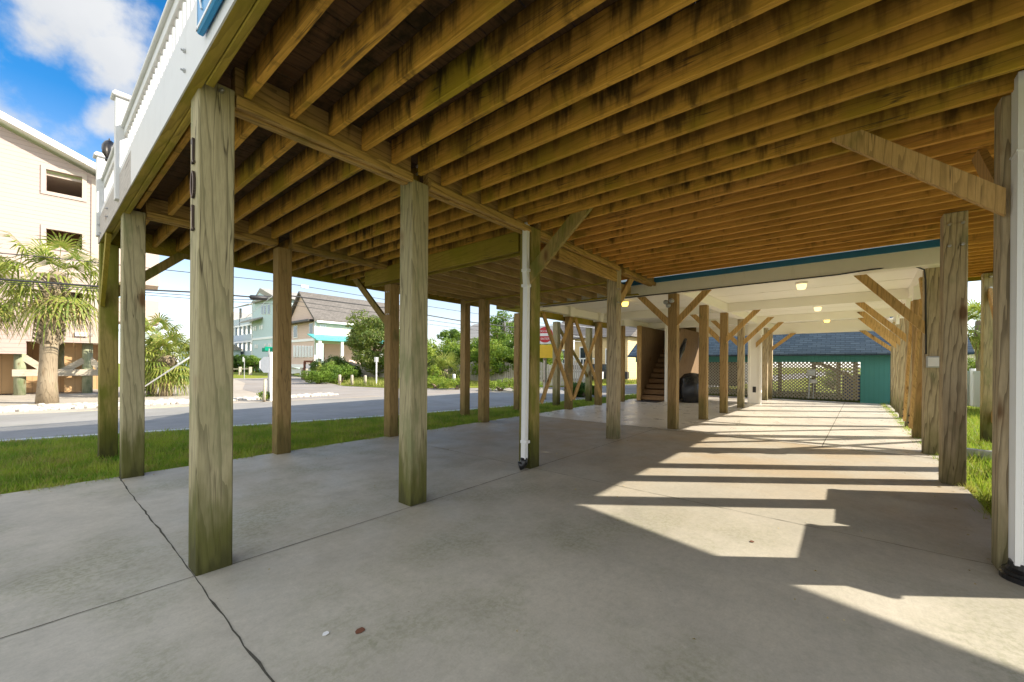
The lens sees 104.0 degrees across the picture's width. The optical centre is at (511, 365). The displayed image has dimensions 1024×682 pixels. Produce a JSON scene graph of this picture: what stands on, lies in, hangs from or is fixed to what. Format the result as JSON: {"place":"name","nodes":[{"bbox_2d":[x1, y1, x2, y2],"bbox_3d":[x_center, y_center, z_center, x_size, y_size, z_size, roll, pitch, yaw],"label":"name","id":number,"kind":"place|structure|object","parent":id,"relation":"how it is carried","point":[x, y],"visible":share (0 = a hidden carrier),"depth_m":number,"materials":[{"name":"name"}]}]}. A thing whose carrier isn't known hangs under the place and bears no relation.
{"place":"outdoors","nodes":[
{"label":"outdoors","id":0,"kind":"place"},
{"bbox_2d":[0,111,158,394],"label":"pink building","id":1,"kind":"structure","parent":0,"point":[47,184],"depth_m":16.57,"materials":[{"name":"paint"}]},
{"bbox_2d":[41,164,86,201],"bbox_3d":[-18.854,-7.647,16.844,1.298,1.181,0.035,0,0,-44],"label":"window","id":2,"kind":"structure","parent":1,"relation":"in","point":[43,167],"depth_m":16.81,"materials":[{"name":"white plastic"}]},
{"bbox_2d":[41,224,86,253],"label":"window","id":3,"kind":"structure","parent":1,"relation":"in","point":[43,227],"depth_m":16.82,"materials":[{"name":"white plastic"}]},
{"bbox_2d":[68,289,86,300],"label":"window","id":4,"kind":"structure","parent":1,"relation":"in","point":[70,293],"depth_m":18.60,"materials":[{"name":"white plastic"}]},
{"bbox_2d":[75,332,93,336],"bbox_3d":[-18.423,-1.330,17.243,0.571,0.169,0.076,0,0,-44],"label":"name board","id":5,"kind":"object","parent":1,"relation":"attached to","point":[82,333],"visible":0.81,"depth_m":17.17,"materials":[{"name":"white plastic"}]},
{"bbox_2d":[0,379,380,414],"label":"pavement","id":6,"kind":"structure","parent":0,"point":[11,399],"depth_m":14.91,"materials":[{"name":"concrete"}]},
{"bbox_2d":[0,244,40,345],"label":"palm tree","id":7,"kind":"object","parent":6,"relation":"on","point":[6,323],"visible":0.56,"depth_m":14.14,"materials":[{"name":"green plant"}]},
{"bbox_2d":[0,231,119,403],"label":"palm tree","id":8,"kind":"object","parent":6,"relation":"on","point":[51,309],"visible":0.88,"depth_m":13.03,"materials":[{"name":"green plant"}]},
{"bbox_2d":[145,384,157,396],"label":"clump","id":9,"kind":"object","parent":6,"relation":"on","point":[148,394],"visible":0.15,"depth_m":16.17,"materials":[{"name":"green plant"}]},
{"bbox_2d":[119,312,189,393],"bbox_3d":[-15.670,-0.562,17.644,2.712,3.612,2.758,0,0,40],"label":"palm tree","id":10,"kind":"object","parent":6,"relation":"on","point":[165,325],"visible":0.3,"depth_m":17.44,"materials":[{"name":"green plant"}]},
{"bbox_2d":[145,328,189,395],"bbox_3d":[-14.100,0.040,16.446,2.863,3.275,2.816,0,0,6],"label":"palm tree","id":11,"kind":"object","parent":6,"relation":"on","point":[177,376],"visible":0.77,"depth_m":16.11,"materials":[{"name":"green plant"}]},
{"bbox_2d":[0,392,338,412],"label":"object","id":12,"kind":"object","parent":6,"relation":"on","point":[44,406],"visible":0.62,"depth_m":12.28,"materials":[{"name":"grey concrete"}]},
{"bbox_2d":[145,295,272,386],"bbox_3d":[-9.934,-0.461,12.393,7.742,3.426,0.154,0,0,22],"label":"guy wire","id":13,"kind":"object","parent":6,"relation":"on","point":[186,358],"visible":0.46,"depth_m":12.67,"materials":[{"name":"white plastic"}]},
{"bbox_2d":[256,390,269,400],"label":"weed clump","id":14,"kind":"object","parent":6,"relation":"on","point":[261,393],"visible":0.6,"depth_m":14.43,"materials":[{"name":"green plant"}]},
{"bbox_2d":[262,379,266,401],"bbox_3d":[-8.797,0.912,14.212,0.100,0.853,0.125,0,0,40],"label":"marker post","id":15,"kind":"object","parent":6,"relation":"on","point":[264,389],"visible":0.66,"depth_m":14.17,"materials":[{"name":"white plastic"}]},
{"bbox_2d":[259,347,272,400],"bbox_3d":[-8.887,0.331,14.553,0.432,2.010,0.484,0,0,40],"label":"stop sign","id":16,"kind":"object","parent":6,"relation":"on","point":[265,364],"visible":0.68,"depth_m":14.47,"materials":[{"name":"grey metal"}]},
{"bbox_2d":[303,360,312,379],"bbox_3d":[-17.339,0.432,33.997,0.817,1.680,0.233,0,0,0],"label":"notice board","id":17,"kind":"object","parent":6,"relation":"on","point":[306,366],"visible":0.45,"depth_m":33.94,"materials":[{"name":"brown plastic"}]},
{"bbox_2d":[0,283,575,340],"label":"overhead cable","id":18,"kind":"object","parent":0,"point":[189,298],"visible":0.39,"depth_m":13.62,"materials":[{"name":"black rubber"}]},
{"bbox_2d":[233,376,563,399],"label":"side street","id":19,"kind":"structure","parent":0,"point":[298,385],"depth_m":21.09,"materials":[{"name":"grey asphalt"}]},
{"bbox_2d":[299,368,337,383],"bbox_3d":[-13.125,0.779,26.793,2.536,1.164,2.001,0,0,22],"label":"shrub","id":20,"kind":"object","parent":19,"relation":"on","point":[317,377],"visible":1,"depth_m":26.52,"materials":[{"name":"green plant"}]},
{"bbox_2d":[427,376,449,388],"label":"verge plant","id":21,"kind":"object","parent":19,"relation":"on","point":[434,383],"visible":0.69,"depth_m":22.40,"materials":[{"name":"green plant"}]},
{"bbox_2d":[438,376,459,389],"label":"verge plant","id":22,"kind":"object","parent":19,"relation":"on","point":[456,384],"visible":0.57,"depth_m":21.59,"materials":[{"name":"green plant"}]},
{"bbox_2d":[489,377,513,390],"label":"verge plant","id":23,"kind":"object","parent":19,"relation":"on","point":[497,384],"visible":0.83,"depth_m":20.79,"materials":[{"name":"green plant"}]},
{"bbox_2d":[0,371,852,441],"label":"road","id":24,"kind":"structure","parent":0,"point":[19,426],"depth_m":10.72,"materials":[{"name":"grey asphalt"}]},
{"bbox_2d":[0,379,784,440],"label":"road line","id":25,"kind":"object","parent":24,"relation":"on","point":[234,425],"visible":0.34,"depth_m":8.14,"materials":[{"name":"white paint"}]},
{"bbox_2d":[540,325,552,399],"bbox_3d":[1.327,-0.085,15.865,0.680,2.968,0.183,0,0,19],"label":"no entry sign","id":26,"kind":"object","parent":24,"relation":"on","point":[546,351],"visible":0.75,"depth_m":15.81,"materials":[{"name":"white metal"}]},
{"bbox_2d":[337,376,636,387],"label":"verge","id":27,"kind":"structure","parent":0,"point":[343,383],"depth_m":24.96,"materials":[{"name":"green plant"}]},
{"bbox_2d":[314,358,335,382],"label":"palm tree","id":28,"kind":"object","parent":27,"relation":"on","point":[317,369],"visible":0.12,"depth_m":29.66,"materials":[{"name":"green plant"}]},
{"bbox_2d":[309,355,350,379],"bbox_3d":[-15.236,0.204,33.441,3.843,2.287,3.718,0,0,40],"label":"shrub","id":29,"kind":"object","parent":27,"relation":"on","point":[338,360],"visible":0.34,"depth_m":32.93,"materials":[{"name":"green plant"}]},
{"bbox_2d":[318,361,357,382],"bbox_3d":[-12.609,0.526,28.531,2.202,1.676,3.617,0,0,6],"label":"shrub","id":30,"kind":"object","parent":27,"relation":"on","point":[344,372],"visible":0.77,"depth_m":28.02,"materials":[{"name":"green plant"}]},
{"bbox_2d":[343,362,362,378],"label":"shrub","id":31,"kind":"object","parent":27,"relation":"on","point":[360,373],"visible":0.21,"depth_m":32.67,"materials":[{"name":"green plant"}]},
{"bbox_2d":[342,309,399,375],"bbox_3d":[-11.966,-1.618,34.407,6.468,6.077,5.485,0,0,40],"label":"cedar tree","id":32,"kind":"object","parent":27,"relation":"on","point":[365,336],"visible":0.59,"depth_m":32.50,"materials":[{"name":"green plant"}]},
{"bbox_2d":[374,357,377,382],"bbox_3d":[-8.223,0.420,24.202,0.224,1.830,0.087,0,0,9],"label":"sign post","id":33,"kind":"object","parent":27,"relation":"on","point":[376,359],"visible":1,"depth_m":24.16,"materials":[{"name":"white metal"}]},
{"bbox_2d":[399,337,445,373],"bbox_3d":[-6.288,-0.348,28.974,4.093,3.463,4.242,0,0,40],"label":"hedge tree","id":34,"kind":"object","parent":27,"relation":"on","point":[431,353],"visible":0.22,"depth_m":28.41,"materials":[{"name":"green plant"}]},
{"bbox_2d":[427,364,445,384],"bbox_3d":[-4.934,0.670,24.594,1.674,1.466,1.679,0,0,40],"label":"shrub","id":35,"kind":"object","parent":27,"relation":"on","point":[432,372],"visible":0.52,"depth_m":24.46,"materials":[{"name":"green plant"}]},
{"bbox_2d":[427,349,459,380],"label":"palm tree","id":36,"kind":"object","parent":27,"relation":"on","point":[450,359],"visible":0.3,"depth_m":25.84,"materials":[{"name":"green plant"}]},
{"bbox_2d":[436,329,459,344],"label":"pine tree","id":37,"kind":"object","parent":27,"relation":"on","point":[452,333],"visible":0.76,"depth_m":32.76,"materials":[{"name":"green plant"}]},
{"bbox_2d":[428,338,470,375],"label":"hedge tree","id":38,"kind":"object","parent":27,"relation":"on","point":[450,346],"visible":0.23,"depth_m":28.87,"materials":[{"name":"green plant"}]},
{"bbox_2d":[350,361,584,385],"bbox_3d":[-6.065,0.460,29.940,23.409,1.569,2.015,0,0,27],"label":"hedge","id":39,"kind":"object","parent":27,"relation":"on","point":[510,374],"visible":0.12,"depth_m":26.03,"materials":[{"name":"green plant"}]},
{"bbox_2d":[441,337,493,377],"bbox_3d":[-3.050,-0.329,29.116,4.494,3.480,4.034,0,0,40],"label":"hedge tree","id":40,"kind":"object","parent":27,"relation":"on","point":[474,344],"visible":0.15,"depth_m":28.22,"materials":[{"name":"green plant"}]},
{"bbox_2d":[456,321,512,343],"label":"house","id":41,"kind":"structure","parent":27,"relation":"on","point":[473,332],"depth_m":51.76,"materials":[{"name":"white"}]},
{"bbox_2d":[490,310,513,341],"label":"pine tree","id":42,"kind":"object","parent":27,"relation":"on","point":[499,320],"visible":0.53,"depth_m":30.81,"materials":[{"name":"green plant"}]},
{"bbox_2d":[492,335,540,374],"bbox_3d":[0.155,-0.323,26.553,3.579,3.507,4.050,0,0,9],"label":"hedge tree","id":43,"kind":"object","parent":27,"relation":"on","point":[505,352],"visible":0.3,"depth_m":25.68,"materials":[{"name":"green plant"}]},
{"bbox_2d":[542,364,603,381],"bbox_3d":[4.265,0.599,30.000,5.200,1.420,1.740,0,0,21],"label":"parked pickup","id":44,"kind":"object","parent":27,"relation":"on","point":[584,374],"visible":0.09,"depth_m":28.82,"materials":[{"name":"white metal"}]},
{"bbox_2d":[552,321,636,379],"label":"yellow house","id":45,"kind":"structure","parent":27,"relation":"on","point":[630,344],"depth_m":32.74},
{"bbox_2d":[579,347,584,363],"bbox_3d":[6.232,-0.782,33.779,1.200,1.600,0.075,0,0,40],"label":"window","id":46,"kind":"structure","parent":45,"relation":"in","point":[581,351],"depth_m":34.00,"materials":[{"name":"white glass"}]},
{"bbox_2d":[575,364,628,379],"bbox_3d":[6.447,0.612,30.000,4.400,1.420,1.740,0,0,21],"label":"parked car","id":47,"kind":"object","parent":27,"relation":"on","point":[604,366],"visible":0.02,"depth_m":28.99,"materials":[{"name":"metal"}]},
{"bbox_2d":[0,0,980,367],"label":"sky","id":48,"kind":"structure","parent":0,"point":[62,62],"materials":[{"name":"blue"}]},
{"bbox_2d":[19,363,991,518],"bbox_3d":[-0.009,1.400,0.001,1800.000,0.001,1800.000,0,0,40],"label":"ground","id":49,"kind":"structure","parent":0,"point":[734,395],"depth_m":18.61,"materials":[{"name":"green plant"}]},
{"bbox_2d":[233,371,294,377],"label":"grass island","id":50,"kind":"structure","parent":49,"relation":"on","point":[256,375],"depth_m":39.37,"materials":[{"name":"green plant"}]},
{"bbox_2d":[179,343,243,365],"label":"grey roof house","id":51,"kind":"structure","parent":50,"relation":"on","point":[237,350],"depth_m":61.49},
{"bbox_2d":[233,367,251,374],"bbox_3d":[-27.115,0.633,40.000,2.195,0.950,0.338,0,0,0],"label":"rail fence","id":52,"kind":"object","parent":50,"relation":"on","point":[239,369],"visible":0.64,"depth_m":39.96,"materials":[{"name":"white wood"}]},
{"bbox_2d":[233,354,254,371],"bbox_3d":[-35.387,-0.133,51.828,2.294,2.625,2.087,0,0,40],"label":"clipped hedge","id":53,"kind":"object","parent":50,"relation":"on","point":[236,358],"visible":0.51,"depth_m":51.36,"materials":[{"name":"green plant"}]},
{"bbox_2d":[238,355,262,372],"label":"round bush","id":54,"kind":"object","parent":50,"relation":"on","point":[252,361],"visible":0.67,"depth_m":49.26,"materials":[{"name":"green plant"}]},
{"bbox_2d":[234,288,323,369],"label":"pale blue house","id":55,"kind":"structure","parent":50,"relation":"on","point":[258,323],"depth_m":58.40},
{"bbox_2d":[234,312,251,350],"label":"windows","id":56,"kind":"structure","parent":55,"relation":"in","point":[236,315],"depth_m":74.34,"materials":[{"name":"grey glass"}]},
{"bbox_2d":[0,393,636,493],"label":"grass","id":57,"kind":"structure","parent":49,"relation":"on","point":[25,474],"depth_m":6.41,"materials":[{"name":"green plant"}]},
{"bbox_2d":[291,291,399,375],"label":"peach house","id":58,"kind":"structure","parent":49,"relation":"on","point":[312,326],"depth_m":43.07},
{"bbox_2d":[293,345,295,356],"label":"window","id":59,"kind":"structure","parent":58,"relation":"in","point":[294,347],"depth_m":44.00,"materials":[{"name":"white glass"}]},
{"bbox_2d":[293,325,297,337],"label":"window","id":60,"kind":"structure","parent":58,"relation":"in","point":[295,328],"depth_m":43.86,"materials":[{"name":"white glass"}]},
{"bbox_2d":[296,346,298,356],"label":"window","id":61,"kind":"structure","parent":58,"relation":"in","point":[297,347],"depth_m":43.51,"materials":[{"name":"white glass"}]},
{"bbox_2d":[299,346,301,356],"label":"window","id":62,"kind":"structure","parent":58,"relation":"in","point":[300,347],"depth_m":43.02,"materials":[{"name":"white plastic"}]},
{"bbox_2d":[302,346,304,356],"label":"window","id":63,"kind":"structure","parent":58,"relation":"in","point":[303,347],"depth_m":42.54,"materials":[{"name":"white plastic"}]},
{"bbox_2d":[305,346,307,356],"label":"window","id":64,"kind":"structure","parent":58,"relation":"in","point":[306,347],"depth_m":42.08,"materials":[{"name":"white plastic"}]},
{"bbox_2d":[308,346,310,356],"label":"window","id":65,"kind":"structure","parent":58,"relation":"in","point":[309,347],"depth_m":41.63,"materials":[{"name":"white plastic"}]},
{"bbox_2d":[309,322,313,336],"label":"window","id":66,"kind":"structure","parent":58,"relation":"in","point":[311,325],"depth_m":41.34,"materials":[{"name":"white glass"}]},
{"bbox_2d":[319,324,325,334],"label":"window","id":67,"kind":"structure","parent":58,"relation":"in","point":[322,328],"depth_m":41.51,"materials":[{"name":"white plastic"}]},
{"bbox_2d":[378,329,428,366],"bbox_3d":[-8.650,-0.828,32.809,4.123,4.405,4.167,0,0,40],"label":"hedge tree","id":68,"kind":"object","parent":49,"relation":"on","point":[383,358],"visible":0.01,"depth_m":32.01,"materials":[{"name":"green plant"}]},
{"bbox_2d":[470,339,513,377],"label":"hedge tree","id":69,"kind":"object","parent":49,"relation":"on","point":[475,352],"visible":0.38,"depth_m":26.21,"materials":[{"name":"green plant"}]},
{"bbox_2d":[507,344,563,375],"bbox_3d":[1.588,-0.380,27.086,4.068,3.637,3.154,0,0,13],"label":"hedge tree","id":70,"kind":"object","parent":49,"relation":"on","point":[550,360],"visible":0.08,"depth_m":26.49,"materials":[{"name":"green plant"}]},
{"bbox_2d":[563,381,593,396],"bbox_3d":[3.034,1.081,17.297,1.662,0.775,1.411,0,0,40],"label":"liriope clump","id":71,"kind":"object","parent":49,"relation":"on","point":[581,392],"visible":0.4,"depth_m":17.09,"materials":[{"name":"green plant"}]},
{"bbox_2d":[822,370,841,388],"bbox_3d":[20.040,0.853,25.120,1.068,1.378,1.619,0,0,24],"label":"shrub","id":72,"kind":"object","parent":49,"relation":"on","point":[830,380],"visible":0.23,"depth_m":24.88,"materials":[{"name":"green plant"}]},
{"bbox_2d":[843,376,859,399],"bbox_3d":[14.914,0.957,17.344,0.920,1.050,0.850,0,0,40],"label":"shrub","id":73,"kind":"object","parent":49,"relation":"on","point":[850,389],"depth_m":17.17,"materials":[{"name":"green plant"}]},
{"bbox_2d":[889,403,991,506],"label":"grass","id":74,"kind":"structure","parent":49,"relation":"on","point":[976,459],"depth_m":5.72,"materials":[{"name":"green plant"}]},
{"bbox_2d":[967,357,974,369],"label":"shrub","id":75,"kind":"object","parent":49,"relation":"on","point":[969,362],"visible":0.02,"depth_m":24.17,"materials":[{"name":"green plant"}]},
{"bbox_2d":[967,368,979,406],"bbox_3d":[15.516,0.761,12.777,0.176,1.305,6.137,0,0,17],"label":"vinyl fence","id":76,"kind":"object","parent":49,"relation":"on","point":[973,387],"visible":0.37,"depth_m":13.66,"materials":[{"name":"white plastic"}]},
{"bbox_2d":[968,297,980,370],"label":"palm tree","id":77,"kind":"object","parent":49,"relation":"on","point":[975,337],"visible":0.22,"depth_m":19.34,"materials":[{"name":"green plant"}]},
{"bbox_2d":[967,448,991,461],"bbox_3d":[7.311,1.362,5.780,0.100,0.160,1.395,0,0,-36],"label":"edging timber","id":78,"kind":"object","parent":49,"relation":"on","point":[982,452],"depth_m":6.02,"materials":[{"name":"grey wood"}]},
{"bbox_2d":[0,412,1023,681],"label":"carport slab","id":79,"kind":"structure","parent":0,"point":[592,576],"depth_m":2.52,"materials":[{"name":"concrete"}]},
{"bbox_2d":[119,477,274,681],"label":"slab crack","id":80,"kind":"object","parent":79,"relation":"on","point":[254,657],"visible":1,"depth_m":2.11,"materials":[{"name":"black concrete"}]},
{"bbox_2d":[2,428,655,637],"bbox_3d":[-2.569,1.280,1.678,0.013,0.001,17.300,0,0,40],"label":"slab joint","id":81,"kind":"object","parent":79,"relation":"on","point":[286,546],"visible":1,"depth_m":2.84,"materials":[{"name":"grey concrete"}]},
{"bbox_2d":[355,627,364,633],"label":"litter","id":82,"kind":"object","parent":79,"relation":"on","point":[360,630],"visible":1,"depth_m":1.94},
{"bbox_2d":[0,401,988,639],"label":"leaf litter","id":83,"kind":"object","parent":79,"relation":"on","point":[617,496],"visible":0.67,"depth_m":4.02,"materials":[{"name":"brown plant"}]},
{"bbox_2d":[93,0,1023,575],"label":"raised deck","id":84,"kind":"structure","parent":79,"relation":"on","point":[417,154],"depth_m":3.18,"materials":[{"name":"brown wood"}]},
{"bbox_2d":[101,138,113,161],"bbox_3d":[-5.138,-2.757,5.105,0.157,0.320,0.148,0,0,40],"label":"owl decoy","id":85,"kind":"object","parent":84,"relation":"on","point":[106,147],"visible":0.66,"depth_m":5.05,"materials":[{"name":"black plastic"}]},
{"bbox_2d":[190,137,194,230],"bbox_3d":[-1.981,-1.126,2.480,0.076,0.575,0.013,0,0,40],"label":"house number","id":86,"kind":"object","parent":84,"relation":"attached to","point":[192,185],"visible":1,"depth_m":2.48,"materials":[{"name":"brown metal"}]},
{"bbox_2d":[196,0,222,35],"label":"blue sign","id":87,"kind":"object","parent":84,"relation":"attached to","point":[206,10],"visible":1,"depth_m":2.05,"materials":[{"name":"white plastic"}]},
{"bbox_2d":[518,222,530,469],"bbox_3d":[0.155,-0.232,4.973,0.152,3.080,0.122,0,0,-4],"label":"downspout","id":88,"kind":"object","parent":84,"relation":"attached to","point":[524,440],"visible":0.94,"depth_m":4.95,"materials":[{"name":"white plastic"}]},
{"bbox_2d":[998,70,1023,586],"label":"downspout","id":89,"kind":"object","parent":84,"relation":"attached to","point":[1012,570],"visible":0.99,"depth_m":2.43,"materials":[{"name":"white plastic"}]},
{"bbox_2d":[389,437,992,564],"bbox_3d":[0.531,1.297,4.836,7.360,0.001,0.015,0,0,40],"label":"slab joint","id":90,"kind":"object","parent":79,"relation":"on","point":[754,514],"visible":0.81,"depth_m":3.48,"materials":[{"name":"grey concrete"}]},
{"bbox_2d":[539,395,938,458],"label":"house slab","id":91,"kind":"structure","parent":79,"relation":"on","point":[790,422],"depth_m":9.52,"materials":[{"name":"concrete"}]},
{"bbox_2d":[637,400,661,402],"bbox_3d":[4.956,1.312,14.555,0.800,0.015,0.520,0,0,40],"label":"door mat","id":92,"kind":"object","parent":91,"relation":"on","point":[648,401],"depth_m":14.42,"materials":[{"name":"black rubber"}]},
{"bbox_2d":[637,324,698,401],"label":"staircase","id":93,"kind":"structure","parent":91,"relation":"on","point":[652,362],"depth_m":15.74,"materials":[{"name":"brown wood"}]},
{"bbox_2d":[679,373,698,402],"bbox_3d":[6.499,0.792,14.458,0.991,1.040,0.979,0,0,-17],"label":"covered grill","id":94,"kind":"object","parent":91,"relation":"on","point":[688,387],"visible":0.81,"depth_m":14.13,"materials":[{"name":"black fabric"}]},
{"bbox_2d":[539,239,939,454],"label":"stilt house","id":95,"kind":"structure","parent":91,"relation":"on","point":[863,302],"depth_m":9.09,"materials":[{"name":"white paint"}]},
{"bbox_2d":[622,301,628,306],"bbox_3d":[3.003,-1.634,10.624,0.220,0.140,0.220,0,0,40],"label":"ceiling light","id":96,"kind":"object","parent":95,"relation":"attached to","point":[624,303],"visible":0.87,"depth_m":10.55,"materials":[{"name":"yellow glass"}]},
{"bbox_2d":[663,298,673,307],"bbox_3d":[3.219,-1.264,8.175,0.206,0.190,0.157,0,0,40],"label":"floodlight","id":97,"kind":"object","parent":95,"relation":"attached to","point":[667,304],"visible":1,"depth_m":8.12,"materials":[{"name":"white paint"}]},
{"bbox_2d":[679,338,686,362],"bbox_3d":[6.115,-0.397,14.525,0.477,1.181,0.178,0,0,11],"label":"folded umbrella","id":98,"kind":"object","parent":95,"relation":"attached to","point":[682,348],"visible":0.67,"depth_m":14.46,"materials":[{"name":"black fabric"}]},
{"bbox_2d":[543,267,926,353],"bbox_3d":[3.417,-0.848,7.963,6.846,1.330,0.257,0,0,38],"label":"power cable","id":99,"kind":"object","parent":95,"relation":"attached to","point":[796,279],"visible":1,"depth_m":6.60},
{"bbox_2d":[795,282,807,289],"bbox_3d":[5.912,-1.614,8.163,0.220,0.140,0.220,0,0,40],"label":"ceiling light","id":100,"kind":"object","parent":95,"relation":"attached to","point":[801,285],"visible":1,"depth_m":8.10,"materials":[{"name":"white glass"}]},
{"bbox_2d":[813,306,822,310],"bbox_3d":[8.636,-1.599,11.294,0.220,0.140,0.220,0,0,40],"label":"ceiling light","id":101,"kind":"object","parent":95,"relation":"attached to","point":[817,308],"visible":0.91,"depth_m":11.23,"materials":[{"name":"white glass"}]},
{"bbox_2d":[926,356,938,367],"bbox_3d":[6.244,-0.050,5.917,0.160,0.170,0.075,0,0,40],"label":"junction box","id":102,"kind":"object","parent":95,"relation":"attached to","point":[932,361],"visible":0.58,"depth_m":5.90,"materials":[{"name":"grey plastic"}]},
{"bbox_2d":[747,323,763,403],"bbox_3d":[8.540,-0.051,14.035,0.440,2.790,0.400,0,0,40],"label":"pipe chase","id":103,"kind":"object","parent":91,"relation":"on","point":[754,374],"visible":0.77,"depth_m":13.92,"materials":[{"name":"paint"}]},
{"bbox_2d":[628,317,974,403],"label":"lattice house","id":104,"kind":"structure","parent":0,"point":[871,356],"depth_m":16.32,"materials":[{"name":"teal wood"}]},
{"bbox_2d":[807,369,816,398],"bbox_3d":[12.261,0.769,16.353,0.335,1.198,0.170,0,0,40],"label":"electric meter","id":105,"kind":"object","parent":104,"relation":"attached to","point":[810,372],"visible":1,"depth_m":16.35,"materials":[{"name":"grey metal"}]},
{"bbox_3d":[12.556,-1.996,39.099,10.300,6.700,10.730,0,0,40],"label":"white house","id":106,"kind":"object","parent":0,"visible":0},
{"bbox_2d":[0,278,575,334],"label":"overhead cable","id":107,"kind":"object","parent":106,"relation":"attached to","point":[189,292],"visible":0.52,"depth_m":13.44,"materials":[{"name":"black rubber"}]},
{"bbox_2d":[249,295,267,299],"bbox_3d":[-9.805,-2.622,15.473,0.170,0.209,0.615,0,0,40],"label":"splice case","id":108,"kind":"object","parent":107,"relation":"hanging from","point":[257,297],"visible":1,"depth_m":15.41,"materials":[{"name":"black plastic"}]},
{"bbox_2d":[0,281,575,338],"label":"overhead cable","id":109,"kind":"object","parent":106,"relation":"attached to","point":[189,295],"visible":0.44,"depth_m":13.62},
{"bbox_2d":[0,253,580,328],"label":"overhead cable","id":110,"kind":"object","parent":106,"relation":"on","point":[189,272],"visible":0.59,"depth_m":13.79,"materials":[{"name":"black rubber"}]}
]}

